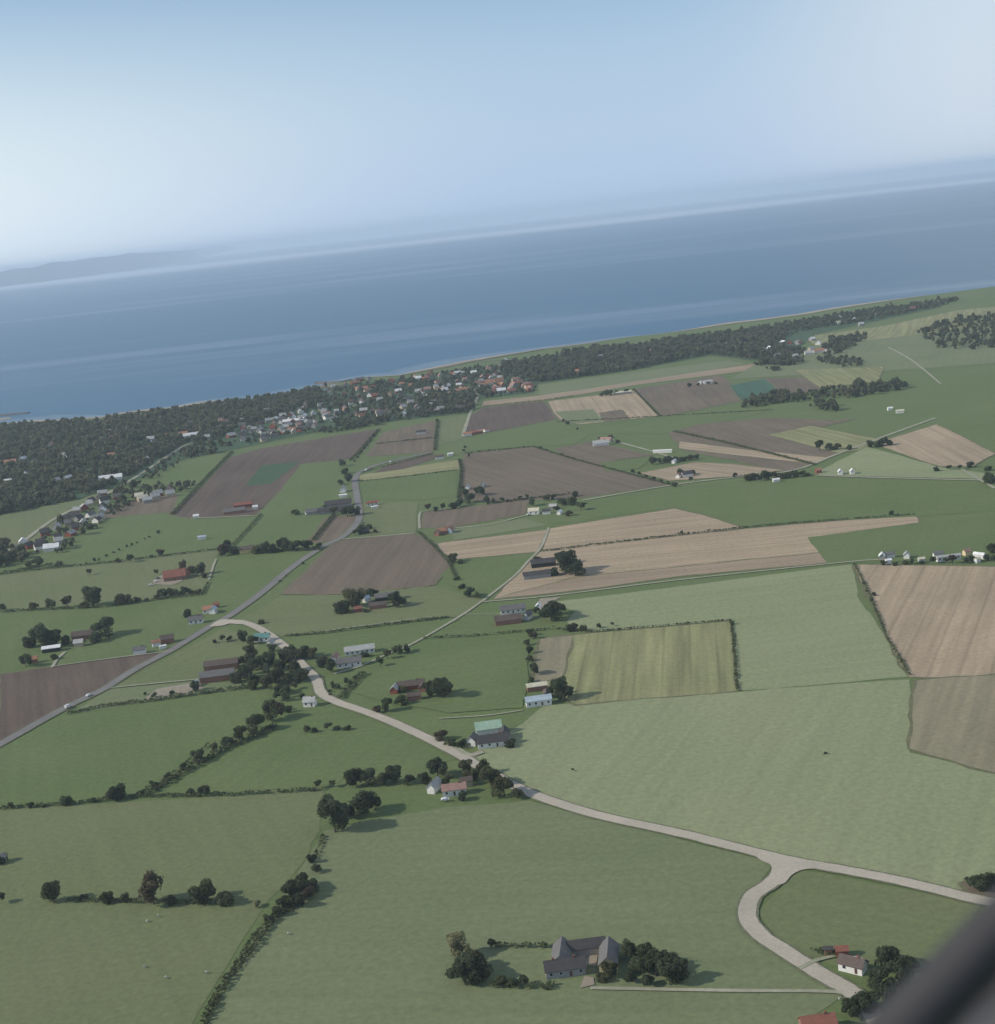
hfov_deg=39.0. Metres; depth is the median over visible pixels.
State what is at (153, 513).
field margin
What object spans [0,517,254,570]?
grass field
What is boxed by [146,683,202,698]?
gravel yard
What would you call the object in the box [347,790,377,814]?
tree
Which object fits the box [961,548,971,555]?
house
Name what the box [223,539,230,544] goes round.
tree
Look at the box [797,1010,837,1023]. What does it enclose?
barn
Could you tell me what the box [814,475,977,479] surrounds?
track
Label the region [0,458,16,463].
village house
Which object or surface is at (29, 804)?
bush
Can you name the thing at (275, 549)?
tree
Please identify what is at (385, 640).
grass field
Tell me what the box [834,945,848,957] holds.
shed
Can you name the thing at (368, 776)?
tree
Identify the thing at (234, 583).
grass field
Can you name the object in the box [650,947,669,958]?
tree
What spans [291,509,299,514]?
tree
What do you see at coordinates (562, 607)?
tree
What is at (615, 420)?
field margin
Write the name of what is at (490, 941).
bush
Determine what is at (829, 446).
tree
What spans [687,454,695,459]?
tree
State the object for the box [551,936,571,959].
barn
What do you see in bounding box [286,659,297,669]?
tree
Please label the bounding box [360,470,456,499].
grass field
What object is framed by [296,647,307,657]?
tree
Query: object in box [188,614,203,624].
house
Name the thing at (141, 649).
house
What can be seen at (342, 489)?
house
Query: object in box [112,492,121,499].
village house
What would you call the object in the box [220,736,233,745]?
tree
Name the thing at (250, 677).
tree
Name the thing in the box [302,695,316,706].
house
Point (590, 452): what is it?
bare field
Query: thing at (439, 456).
farmhouse
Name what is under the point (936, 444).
stubble field
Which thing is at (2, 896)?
bush
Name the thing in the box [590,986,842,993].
track
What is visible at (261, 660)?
tree
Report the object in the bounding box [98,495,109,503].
village house
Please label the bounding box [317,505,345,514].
barn
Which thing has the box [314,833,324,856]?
hedge
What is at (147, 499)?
village house
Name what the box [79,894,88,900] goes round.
bush
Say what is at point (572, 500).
tree
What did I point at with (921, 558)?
house
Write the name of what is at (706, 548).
stubble field
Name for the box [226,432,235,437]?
village house
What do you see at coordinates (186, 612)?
tree
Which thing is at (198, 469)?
grass field
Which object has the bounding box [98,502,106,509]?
village house
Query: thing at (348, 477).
tree
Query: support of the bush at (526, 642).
on the ground at (960, 399)
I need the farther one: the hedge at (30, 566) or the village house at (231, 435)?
the village house at (231, 435)
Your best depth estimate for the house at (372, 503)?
1572.15 m
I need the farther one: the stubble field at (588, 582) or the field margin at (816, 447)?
the field margin at (816, 447)
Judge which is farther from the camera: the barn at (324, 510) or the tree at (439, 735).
the barn at (324, 510)
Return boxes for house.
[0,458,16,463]
[18,536,27,543]
[23,540,33,549]
[31,655,37,663]
[33,540,44,549]
[39,527,49,536]
[42,542,60,551]
[52,522,61,530]
[52,532,62,539]
[54,536,62,543]
[63,514,70,519]
[63,519,71,526]
[64,529,76,536]
[68,511,79,517]
[71,522,81,530]
[72,506,80,511]
[73,514,83,520]
[80,503,88,510]
[84,510,96,518]
[85,499,92,506]
[87,496,96,503]
[92,516,102,522]
[93,512,104,518]
[95,493,102,500]
[97,489,106,495]
[98,473,122,479]
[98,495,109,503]
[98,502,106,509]
[98,507,106,513]
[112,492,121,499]
[132,645,146,654]
[134,491,143,499]
[136,494,147,501]
[142,495,152,503]
[146,435,154,440]
[149,492,159,499]
[151,639,160,646]
[152,489,163,495]
[165,488,174,497]
[182,431,197,437]
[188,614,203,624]
[202,605,212,613]
[208,605,217,613]
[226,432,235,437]
[239,544,254,553]
[254,632,270,641]
[260,436,266,441]
[261,433,270,438]
[265,417,272,422]
[267,428,274,433]
[269,422,276,428]
[272,433,278,437]
[276,425,284,431]
[282,417,303,422]
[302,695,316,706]
[311,422,317,427]
[323,414,330,419]
[339,485,346,492]
[353,605,362,612]
[358,526,369,534]
[359,407,367,412]
[361,595,370,602]
[366,500,377,505]
[371,392,378,397]
[399,404,406,408]
[406,691,420,700]
[447,525,453,533]
[459,775,472,786]
[463,431,471,436]
[466,731,477,746]
[493,377,503,381]
[496,387,505,392]
[506,388,515,392]
[510,382,517,386]
[522,609,532,619]
[524,382,533,388]
[527,507,539,514]
[542,508,550,514]
[675,472,681,477]
[681,470,693,477]
[804,350,813,354]
[814,467,821,473]
[836,953,867,975]
[884,558,891,563]
[885,551,895,557]
[895,409,903,412]
[903,550,909,558]
[917,556,925,560]
[932,550,943,555]
[935,553,961,561]
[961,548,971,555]
[973,552,985,558]
[974,556,980,562]
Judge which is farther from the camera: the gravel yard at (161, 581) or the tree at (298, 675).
the gravel yard at (161, 581)
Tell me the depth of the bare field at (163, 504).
1713.13 m
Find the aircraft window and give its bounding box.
[861,891,994,1023]
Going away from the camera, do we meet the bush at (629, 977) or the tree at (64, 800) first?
the bush at (629, 977)
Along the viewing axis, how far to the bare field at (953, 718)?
783.10 m
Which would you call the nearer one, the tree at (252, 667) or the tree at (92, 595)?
the tree at (252, 667)
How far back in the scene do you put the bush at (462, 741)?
821.49 m
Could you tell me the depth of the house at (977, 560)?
1086.49 m
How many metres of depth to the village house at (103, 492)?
1834.11 m
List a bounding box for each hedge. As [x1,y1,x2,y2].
[0,548,216,573]
[0,562,51,572]
[0,592,201,611]
[0,786,323,808]
[66,896,216,902]
[67,698,147,713]
[142,723,277,793]
[148,683,247,700]
[155,742,208,788]
[170,451,232,513]
[200,953,249,1023]
[201,581,208,593]
[218,513,261,555]
[228,547,322,552]
[240,899,304,954]
[284,615,449,635]
[311,513,335,539]
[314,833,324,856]
[336,670,365,697]
[349,428,379,459]
[360,469,454,480]
[361,452,433,471]
[376,437,432,443]
[417,531,456,576]
[423,625,553,637]
[433,421,438,449]
[442,741,470,747]
[456,459,463,497]
[466,445,672,484]
[480,978,555,989]
[484,395,574,405]
[489,941,548,947]
[491,492,572,502]
[543,526,742,550]
[555,619,728,631]
[556,409,772,421]
[633,388,659,415]
[673,430,816,463]
[729,619,738,688]
[744,513,914,527]
[810,947,835,954]
[853,563,911,675]
[964,871,991,879]
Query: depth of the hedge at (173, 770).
845.90 m
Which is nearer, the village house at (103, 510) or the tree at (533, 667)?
the tree at (533, 667)
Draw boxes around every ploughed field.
[0,653,158,739]
[170,429,376,517]
[374,454,434,472]
[465,401,555,436]
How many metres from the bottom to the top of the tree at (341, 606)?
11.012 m
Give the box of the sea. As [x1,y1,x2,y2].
[0,171,994,420]
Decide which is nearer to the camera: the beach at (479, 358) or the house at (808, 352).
the house at (808, 352)
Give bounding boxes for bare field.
[89,494,176,521]
[282,534,448,593]
[309,515,354,542]
[366,421,434,456]
[421,499,527,527]
[461,447,665,501]
[534,635,572,682]
[555,441,652,464]
[600,410,628,421]
[635,375,741,415]
[669,418,854,470]
[765,377,819,392]
[909,675,994,771]
[962,882,994,895]
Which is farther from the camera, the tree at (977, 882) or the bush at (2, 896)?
the bush at (2, 896)
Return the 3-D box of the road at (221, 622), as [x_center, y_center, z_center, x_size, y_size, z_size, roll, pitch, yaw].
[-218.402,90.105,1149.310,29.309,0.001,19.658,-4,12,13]
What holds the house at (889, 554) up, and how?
on the ground at (960, 399)
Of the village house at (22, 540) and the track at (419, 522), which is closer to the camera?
the track at (419, 522)
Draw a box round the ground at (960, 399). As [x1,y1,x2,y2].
[0,287,994,1023]
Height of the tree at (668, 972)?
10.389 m
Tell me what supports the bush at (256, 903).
on the pasture at (63, 960)
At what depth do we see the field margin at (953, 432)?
1538.00 m
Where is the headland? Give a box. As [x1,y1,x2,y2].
[0,246,237,286]
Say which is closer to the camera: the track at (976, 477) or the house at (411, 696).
the house at (411, 696)
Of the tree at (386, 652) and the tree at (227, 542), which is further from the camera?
the tree at (227, 542)
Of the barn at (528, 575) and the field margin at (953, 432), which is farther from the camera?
the field margin at (953, 432)
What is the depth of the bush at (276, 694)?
939.52 m
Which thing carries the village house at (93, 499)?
on the ground at (960, 399)
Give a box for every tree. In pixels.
[0,554,8,564]
[0,603,5,610]
[0,853,7,863]
[18,653,32,666]
[21,636,36,647]
[28,602,38,608]
[28,622,52,645]
[30,556,43,566]
[40,880,60,902]
[42,629,61,644]
[45,598,55,606]
[50,653,58,659]
[54,561,63,565]
[59,795,72,805]
[60,595,71,606]
[61,635,70,644]
[79,599,89,607]
[81,586,101,605]
[89,616,113,637]
[89,631,101,642]
[99,891,113,903]
[105,783,126,800]
[113,593,125,604]
[119,892,128,902]
[121,594,133,603]
[126,554,133,561]
[137,868,163,904]
[156,549,164,554]
[156,588,167,595]
[165,588,174,595]
[176,590,185,595]
[178,559,185,567]
[180,586,187,593]
[183,609,190,617]
[187,566,195,572]
[187,878,216,904]
[189,749,203,761]
[190,680,199,690]
[194,562,205,573]
[197,784,209,793]
[200,571,206,577]
[216,543,230,554]
[216,890,233,906]
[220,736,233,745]
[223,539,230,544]
[229,672,241,683]
[230,546,238,552]
[232,725,246,738]
[236,665,252,678]
[237,630,247,641]
[238,654,249,664]
[242,644,257,657]
[245,713,265,731]
[246,635,258,643]
[246,657,257,665]
[246,679,258,689]
[247,673,257,680]
[249,665,255,673]
[251,544,258,553]
[256,655,268,666]
[257,542,267,553]
[259,675,273,687]
[261,698,278,720]
[262,650,275,663]
[263,664,269,673]
[266,643,276,650]
[268,543,275,551]
[269,667,283,681]
[272,546,279,551]
[273,661,282,668]
[273,677,280,683]
[273,685,280,691]
[274,659,285,667]
[275,895,293,907]
[276,537,288,547]
[276,701,283,706]
[277,648,289,659]
[280,540,291,550]
[280,673,294,681]
[280,877,306,896]
[281,685,289,691]
[282,656,290,662]
[283,644,296,650]
[284,678,291,683]
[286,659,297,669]
[287,650,301,658]
[288,542,294,549]
[290,660,300,669]
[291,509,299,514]
[292,668,309,678]
[292,893,304,906]
[293,540,301,547]
[293,671,304,681]
[295,872,308,883]
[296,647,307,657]
[299,886,316,899]
[301,645,308,657]
[304,540,312,547]
[304,878,319,891]
[307,647,316,658]
[315,656,326,667]
[317,793,351,832]
[326,658,334,672]
[329,506,337,512]
[332,599,349,613]
[338,459,345,465]
[340,504,354,516]
[341,468,348,473]
[341,587,366,606]
[343,767,364,785]
[343,802,356,817]
[344,473,352,481]
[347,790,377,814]
[354,505,360,514]
[355,524,365,532]
[357,767,375,785]
[360,651,368,656]
[366,588,378,596]
[370,795,381,808]
[374,772,387,784]
[375,656,383,666]
[380,697,391,710]
[383,650,391,658]
[384,764,401,782]
[387,590,403,606]
[391,644,402,654]
[393,694,407,704]
[398,685,406,692]
[403,644,409,651]
[403,774,414,784]
[417,772,431,784]
[422,680,433,696]
[426,757,447,776]
[429,676,450,697]
[434,730,447,741]
[441,773,453,783]
[444,951,479,985]
[446,737,455,745]
[446,930,470,958]
[447,553,457,562]
[448,502,457,508]
[455,497,463,506]
[458,584,465,588]
[458,758,472,770]
[460,488,468,494]
[461,965,481,983]
[462,769,479,781]
[463,587,474,596]
[464,493,474,503]
[464,948,483,962]
[473,486,484,493]
[473,957,493,978]
[475,757,488,770]
[479,765,501,785]
[483,495,489,501]
[490,776,513,797]
[504,740,514,747]
[510,788,524,798]
[528,632,537,637]
[529,496,534,504]
[529,662,538,673]
[538,600,562,620]
[542,494,550,500]
[548,686,553,693]
[550,675,571,699]
[551,567,558,575]
[553,603,565,614]
[554,549,581,572]
[556,498,567,504]
[564,561,586,575]
[565,510,572,515]
[566,623,578,631]
[566,686,573,696]
[567,496,576,504]
[572,491,577,496]
[575,502,586,507]
[579,625,586,630]
[596,972,607,983]
[600,961,617,978]
[621,938,638,959]
[628,956,646,973]
[636,942,655,959]
[644,956,666,976]
[649,456,656,463]
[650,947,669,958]
[656,958,681,984]
[665,951,680,961]
[666,455,673,462]
[672,958,690,983]
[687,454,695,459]
[747,473,754,479]
[760,470,769,477]
[779,473,788,478]
[792,471,799,476]
[815,439,823,450]
[824,443,833,449]
[833,443,841,449]
[841,997,861,1017]
[852,988,880,1013]
[866,440,873,446]
[866,966,888,990]
[874,945,900,969]
[875,439,883,446]
[875,976,898,1001]
[881,436,887,443]
[885,956,914,984]
[900,955,919,972]
[930,556,936,563]
[948,555,957,563]
[966,461,973,467]
[966,874,988,891]
[981,873,994,889]
[982,471,994,483]
[984,466,991,470]
[986,543,994,552]
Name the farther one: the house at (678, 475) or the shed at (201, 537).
the house at (678, 475)
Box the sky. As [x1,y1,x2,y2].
[0,0,994,271]
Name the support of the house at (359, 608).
on the ground at (960, 399)
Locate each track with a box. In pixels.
[8,435,214,550]
[51,651,66,666]
[55,650,171,665]
[111,679,195,687]
[199,515,252,517]
[208,559,216,579]
[292,616,431,635]
[334,527,549,673]
[343,532,414,538]
[418,509,442,528]
[439,710,520,718]
[453,746,483,755]
[456,514,526,527]
[461,389,478,436]
[483,559,878,601]
[583,418,934,500]
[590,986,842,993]
[612,440,671,456]
[798,954,836,968]
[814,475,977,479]
[888,347,941,383]
[961,469,994,487]
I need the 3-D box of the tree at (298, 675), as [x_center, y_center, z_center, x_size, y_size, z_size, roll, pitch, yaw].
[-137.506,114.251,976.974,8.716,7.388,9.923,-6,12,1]
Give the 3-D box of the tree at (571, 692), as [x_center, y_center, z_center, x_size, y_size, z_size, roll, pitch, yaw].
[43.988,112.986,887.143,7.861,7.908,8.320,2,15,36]
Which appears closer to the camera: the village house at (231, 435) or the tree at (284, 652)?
the tree at (284, 652)
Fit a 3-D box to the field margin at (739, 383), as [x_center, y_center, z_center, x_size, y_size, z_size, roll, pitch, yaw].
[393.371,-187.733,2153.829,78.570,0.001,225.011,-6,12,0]
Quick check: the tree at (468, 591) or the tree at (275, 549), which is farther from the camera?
the tree at (275, 549)
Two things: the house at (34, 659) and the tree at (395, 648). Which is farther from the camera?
the house at (34, 659)
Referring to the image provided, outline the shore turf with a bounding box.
[364,347,553,377]
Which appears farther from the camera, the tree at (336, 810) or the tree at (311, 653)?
the tree at (311, 653)
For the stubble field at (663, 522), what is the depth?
1324.84 m
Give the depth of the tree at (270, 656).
1023.07 m
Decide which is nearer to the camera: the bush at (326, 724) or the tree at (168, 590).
the bush at (326, 724)
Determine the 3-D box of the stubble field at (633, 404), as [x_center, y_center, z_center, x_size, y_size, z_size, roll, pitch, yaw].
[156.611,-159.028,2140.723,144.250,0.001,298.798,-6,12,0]
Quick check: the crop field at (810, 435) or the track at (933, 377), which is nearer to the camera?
the crop field at (810, 435)
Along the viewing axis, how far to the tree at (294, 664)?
997.33 m
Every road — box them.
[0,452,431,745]
[209,619,245,626]
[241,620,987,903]
[738,876,877,1018]
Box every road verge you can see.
[0,452,427,746]
[242,620,988,904]
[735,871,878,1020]
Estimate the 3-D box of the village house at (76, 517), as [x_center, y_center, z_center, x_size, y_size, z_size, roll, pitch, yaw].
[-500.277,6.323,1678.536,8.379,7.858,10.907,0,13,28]
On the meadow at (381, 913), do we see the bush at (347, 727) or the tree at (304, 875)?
the tree at (304, 875)
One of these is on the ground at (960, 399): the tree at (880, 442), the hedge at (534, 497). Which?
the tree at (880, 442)
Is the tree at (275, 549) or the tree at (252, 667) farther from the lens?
the tree at (275, 549)
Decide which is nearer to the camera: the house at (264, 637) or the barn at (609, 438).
the house at (264, 637)
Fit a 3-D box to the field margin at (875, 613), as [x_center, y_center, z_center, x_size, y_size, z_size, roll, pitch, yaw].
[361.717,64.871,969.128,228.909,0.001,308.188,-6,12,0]
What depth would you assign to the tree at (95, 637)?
1132.42 m
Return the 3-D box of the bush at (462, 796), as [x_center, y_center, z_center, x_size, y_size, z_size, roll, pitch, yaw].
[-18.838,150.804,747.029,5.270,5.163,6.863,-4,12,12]
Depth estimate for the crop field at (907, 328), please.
2799.34 m
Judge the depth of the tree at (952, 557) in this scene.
1089.09 m
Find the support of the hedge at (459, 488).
on the field margin at (550, 499)
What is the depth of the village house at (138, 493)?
1782.03 m
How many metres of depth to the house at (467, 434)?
2002.40 m
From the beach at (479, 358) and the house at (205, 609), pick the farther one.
the beach at (479, 358)
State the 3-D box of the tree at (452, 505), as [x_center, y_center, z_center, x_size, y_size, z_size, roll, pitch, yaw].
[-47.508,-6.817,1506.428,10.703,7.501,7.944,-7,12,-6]
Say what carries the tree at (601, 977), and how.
on the meadow at (381, 913)
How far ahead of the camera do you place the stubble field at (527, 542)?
1319.78 m
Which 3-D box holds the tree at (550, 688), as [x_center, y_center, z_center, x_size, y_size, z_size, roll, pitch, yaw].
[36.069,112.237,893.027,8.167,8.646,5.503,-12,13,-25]
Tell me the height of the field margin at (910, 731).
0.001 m
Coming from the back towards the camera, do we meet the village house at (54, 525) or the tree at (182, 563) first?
the village house at (54, 525)
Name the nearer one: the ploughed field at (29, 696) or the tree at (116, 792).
the tree at (116, 792)
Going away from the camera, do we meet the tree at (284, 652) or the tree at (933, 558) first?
the tree at (284, 652)
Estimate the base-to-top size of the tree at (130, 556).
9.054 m
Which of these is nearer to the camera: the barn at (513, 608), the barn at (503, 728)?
the barn at (503, 728)
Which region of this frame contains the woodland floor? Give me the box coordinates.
[3,301,940,513]
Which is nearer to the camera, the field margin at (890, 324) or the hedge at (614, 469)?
the hedge at (614, 469)
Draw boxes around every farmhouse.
[163,568,185,581]
[336,655,361,668]
[416,429,425,433]
[435,454,443,459]
[436,526,448,534]
[441,780,466,796]
[476,731,508,748]
[543,954,586,979]
[592,439,608,445]
[813,348,824,352]
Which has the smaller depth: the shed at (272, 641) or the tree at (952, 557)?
the shed at (272, 641)
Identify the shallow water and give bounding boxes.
[0,334,651,422]
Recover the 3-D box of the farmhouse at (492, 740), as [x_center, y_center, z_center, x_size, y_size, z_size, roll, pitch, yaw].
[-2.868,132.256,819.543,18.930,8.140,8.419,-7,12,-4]
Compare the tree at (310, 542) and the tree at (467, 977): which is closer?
the tree at (467, 977)
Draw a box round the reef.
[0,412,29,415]
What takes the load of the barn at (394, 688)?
on the ground at (960, 399)
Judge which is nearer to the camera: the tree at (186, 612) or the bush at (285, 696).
the bush at (285, 696)
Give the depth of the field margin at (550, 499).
1509.98 m
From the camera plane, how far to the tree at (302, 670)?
979.35 m
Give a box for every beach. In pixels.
[7,400,223,423]
[370,337,621,376]
[657,294,931,333]
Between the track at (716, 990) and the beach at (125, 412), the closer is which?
the track at (716, 990)
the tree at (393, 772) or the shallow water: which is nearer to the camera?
the tree at (393, 772)
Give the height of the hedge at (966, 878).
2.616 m
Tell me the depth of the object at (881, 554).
1122.96 m
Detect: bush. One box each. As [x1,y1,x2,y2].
[0,892,5,899]
[27,802,33,807]
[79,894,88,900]
[149,780,157,786]
[167,895,175,905]
[179,762,186,770]
[185,788,195,794]
[209,742,217,749]
[252,899,260,907]
[263,914,272,920]
[271,905,281,913]
[272,692,280,697]
[281,692,289,700]
[284,705,292,712]
[290,681,296,687]
[303,725,310,731]
[305,854,316,862]
[310,863,321,871]
[314,779,321,785]
[323,722,331,727]
[343,725,350,730]
[372,705,380,712]
[456,738,466,745]
[458,791,466,800]
[487,938,494,944]
[495,975,507,984]
[506,977,519,985]
[518,974,528,983]
[523,639,529,644]
[525,655,533,660]
[526,646,533,652]
[624,973,635,981]
[641,974,654,984]
[901,560,908,564]
[968,555,975,560]
[983,554,989,560]
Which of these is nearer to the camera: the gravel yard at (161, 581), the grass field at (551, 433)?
the gravel yard at (161, 581)
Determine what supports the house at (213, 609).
on the ground at (960, 399)
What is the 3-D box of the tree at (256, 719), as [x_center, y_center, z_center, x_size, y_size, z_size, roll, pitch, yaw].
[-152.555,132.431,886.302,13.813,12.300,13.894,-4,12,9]
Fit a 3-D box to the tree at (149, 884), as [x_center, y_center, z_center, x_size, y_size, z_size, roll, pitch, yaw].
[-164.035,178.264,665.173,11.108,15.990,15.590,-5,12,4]
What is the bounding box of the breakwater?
[314,379,352,383]
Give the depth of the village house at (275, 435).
2194.55 m
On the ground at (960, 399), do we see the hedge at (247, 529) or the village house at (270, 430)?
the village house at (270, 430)
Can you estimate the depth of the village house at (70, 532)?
1586.50 m
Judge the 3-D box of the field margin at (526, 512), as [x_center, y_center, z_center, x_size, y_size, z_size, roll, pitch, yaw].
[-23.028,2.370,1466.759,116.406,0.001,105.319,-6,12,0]
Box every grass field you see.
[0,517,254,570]
[0,597,218,671]
[0,685,270,806]
[123,451,228,492]
[151,724,455,795]
[205,557,308,611]
[233,459,350,543]
[294,619,458,657]
[352,638,528,712]
[354,453,418,469]
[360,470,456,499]
[434,410,771,455]
[439,554,532,599]
[475,679,994,889]
[544,477,994,526]
[557,564,907,689]
[601,459,648,470]
[808,515,994,562]
[817,447,994,478]
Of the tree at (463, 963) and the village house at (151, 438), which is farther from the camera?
the village house at (151, 438)
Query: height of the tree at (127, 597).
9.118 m
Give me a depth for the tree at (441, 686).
907.88 m
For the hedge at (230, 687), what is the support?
on the meadow at (119, 695)
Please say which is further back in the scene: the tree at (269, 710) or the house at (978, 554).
the house at (978, 554)
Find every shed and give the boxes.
[0,852,6,861]
[73,638,84,647]
[159,644,166,648]
[197,535,205,539]
[266,638,274,643]
[330,652,339,662]
[614,390,631,394]
[653,449,672,452]
[772,478,779,481]
[822,945,833,955]
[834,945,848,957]
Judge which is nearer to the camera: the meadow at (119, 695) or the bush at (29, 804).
the bush at (29, 804)
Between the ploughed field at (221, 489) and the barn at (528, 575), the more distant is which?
the ploughed field at (221, 489)
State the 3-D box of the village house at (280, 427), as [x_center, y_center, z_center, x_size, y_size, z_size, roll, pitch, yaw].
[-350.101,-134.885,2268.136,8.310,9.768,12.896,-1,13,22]
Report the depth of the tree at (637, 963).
559.26 m
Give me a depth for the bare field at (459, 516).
1467.89 m
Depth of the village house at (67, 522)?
1648.18 m
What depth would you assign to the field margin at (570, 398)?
2142.64 m
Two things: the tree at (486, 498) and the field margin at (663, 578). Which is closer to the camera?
the field margin at (663, 578)
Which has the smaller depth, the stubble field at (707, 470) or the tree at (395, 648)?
the tree at (395, 648)
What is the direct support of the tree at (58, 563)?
on the ground at (960, 399)
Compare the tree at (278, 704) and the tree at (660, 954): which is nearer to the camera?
the tree at (660, 954)
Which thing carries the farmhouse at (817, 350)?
on the ground at (960, 399)
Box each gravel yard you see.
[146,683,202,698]
[153,574,181,584]
[538,597,560,609]
[580,976,593,987]
[585,954,597,965]
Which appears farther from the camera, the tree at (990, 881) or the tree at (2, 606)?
the tree at (2, 606)
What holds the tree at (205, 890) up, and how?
on the pasture at (63, 960)
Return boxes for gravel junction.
[751,851,822,884]
[837,987,857,997]
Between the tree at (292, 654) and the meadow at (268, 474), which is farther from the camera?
the meadow at (268, 474)
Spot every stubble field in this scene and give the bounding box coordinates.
[437,530,545,558]
[482,364,754,405]
[494,517,917,598]
[495,553,825,598]
[543,509,742,549]
[549,391,657,423]
[642,462,779,480]
[679,441,825,462]
[856,564,994,676]
[882,424,994,465]
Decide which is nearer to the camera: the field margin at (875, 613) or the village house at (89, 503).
the field margin at (875, 613)
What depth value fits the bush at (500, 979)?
562.78 m
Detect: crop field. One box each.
[359,460,458,479]
[546,621,736,703]
[729,379,775,399]
[769,426,878,451]
[796,367,882,386]
[810,307,994,345]
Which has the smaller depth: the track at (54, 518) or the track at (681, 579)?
the track at (681, 579)
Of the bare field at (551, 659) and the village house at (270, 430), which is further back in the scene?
the village house at (270, 430)
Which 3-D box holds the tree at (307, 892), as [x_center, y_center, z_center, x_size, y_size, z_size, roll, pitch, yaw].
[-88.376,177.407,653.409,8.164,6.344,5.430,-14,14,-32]
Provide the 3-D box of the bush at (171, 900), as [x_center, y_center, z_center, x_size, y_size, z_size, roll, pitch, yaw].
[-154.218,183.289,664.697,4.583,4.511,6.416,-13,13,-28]
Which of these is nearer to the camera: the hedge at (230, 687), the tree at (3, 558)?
the hedge at (230, 687)
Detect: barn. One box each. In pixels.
[41,644,61,653]
[71,629,94,640]
[159,633,173,643]
[199,667,235,683]
[203,657,238,670]
[223,506,245,514]
[233,501,252,507]
[305,507,323,514]
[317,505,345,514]
[324,498,351,506]
[343,643,374,655]
[369,601,386,609]
[374,591,399,601]
[390,682,398,693]
[397,678,424,689]
[418,681,425,691]
[426,776,441,793]
[434,529,440,535]
[474,719,501,734]
[494,613,521,625]
[499,603,525,614]
[499,725,509,739]
[522,569,550,579]
[524,693,551,707]
[525,681,547,692]
[530,557,555,567]
[543,688,549,693]
[548,503,556,509]
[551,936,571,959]
[567,936,605,956]
[598,936,618,972]
[599,437,612,441]
[703,379,712,383]
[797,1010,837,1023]
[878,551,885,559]
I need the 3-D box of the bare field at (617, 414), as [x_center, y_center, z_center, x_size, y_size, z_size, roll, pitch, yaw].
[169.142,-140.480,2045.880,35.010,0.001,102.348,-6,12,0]
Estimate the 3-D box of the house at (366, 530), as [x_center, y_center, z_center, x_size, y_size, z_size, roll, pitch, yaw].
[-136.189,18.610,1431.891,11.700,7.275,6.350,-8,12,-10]
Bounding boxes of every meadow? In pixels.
[69,682,258,714]
[206,801,841,1023]
[246,461,299,485]
[451,518,543,539]
[538,361,744,394]
[555,409,601,423]
[732,325,994,378]
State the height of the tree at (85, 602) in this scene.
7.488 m
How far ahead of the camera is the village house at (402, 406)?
2373.31 m
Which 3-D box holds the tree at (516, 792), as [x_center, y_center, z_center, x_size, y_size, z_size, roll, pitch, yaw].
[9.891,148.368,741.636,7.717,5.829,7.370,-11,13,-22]
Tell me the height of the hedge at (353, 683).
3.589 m
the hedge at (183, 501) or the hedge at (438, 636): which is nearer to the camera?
the hedge at (438, 636)
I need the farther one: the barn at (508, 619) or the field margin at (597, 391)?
the field margin at (597, 391)
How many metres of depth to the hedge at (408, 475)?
1731.80 m
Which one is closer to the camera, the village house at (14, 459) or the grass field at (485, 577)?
the grass field at (485, 577)
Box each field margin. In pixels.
[0,653,168,725]
[90,494,178,521]
[169,429,379,518]
[281,534,448,594]
[307,514,354,543]
[365,421,435,456]
[377,454,435,472]
[420,499,528,527]
[442,530,546,558]
[459,447,665,501]
[466,401,556,436]
[481,364,748,406]
[494,516,921,599]
[496,552,825,598]
[531,635,573,680]
[542,508,743,549]
[542,620,741,705]
[547,393,655,423]
[553,441,650,465]
[599,410,629,421]
[633,375,738,415]
[641,462,783,480]
[668,418,852,471]
[677,442,826,463]
[729,379,775,400]
[770,426,871,452]
[794,367,884,386]
[808,307,988,345]
[852,564,994,678]
[883,424,994,466]
[906,673,994,773]
[957,880,994,891]
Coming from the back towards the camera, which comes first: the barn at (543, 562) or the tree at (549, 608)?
the barn at (543, 562)
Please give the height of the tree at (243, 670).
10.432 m
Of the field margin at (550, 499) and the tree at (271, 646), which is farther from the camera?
the field margin at (550, 499)
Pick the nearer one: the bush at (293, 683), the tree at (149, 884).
the tree at (149, 884)
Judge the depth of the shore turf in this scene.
3024.75 m
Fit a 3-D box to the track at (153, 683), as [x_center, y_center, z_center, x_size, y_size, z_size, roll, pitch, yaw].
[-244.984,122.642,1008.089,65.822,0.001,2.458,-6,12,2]
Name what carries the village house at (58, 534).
on the ground at (960, 399)
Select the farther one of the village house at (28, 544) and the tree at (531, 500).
the village house at (28, 544)
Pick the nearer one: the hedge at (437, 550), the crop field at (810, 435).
the hedge at (437, 550)
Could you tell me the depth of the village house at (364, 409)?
2387.37 m
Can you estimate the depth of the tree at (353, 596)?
1150.60 m
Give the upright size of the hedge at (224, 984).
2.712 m
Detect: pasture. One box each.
[0,489,110,544]
[0,549,216,610]
[0,789,323,1023]
[110,627,260,688]
[239,586,484,635]
[361,502,417,535]
[437,415,466,444]
[759,870,979,970]
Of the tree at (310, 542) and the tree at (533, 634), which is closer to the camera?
the tree at (533, 634)
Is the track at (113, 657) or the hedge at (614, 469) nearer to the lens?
the track at (113, 657)

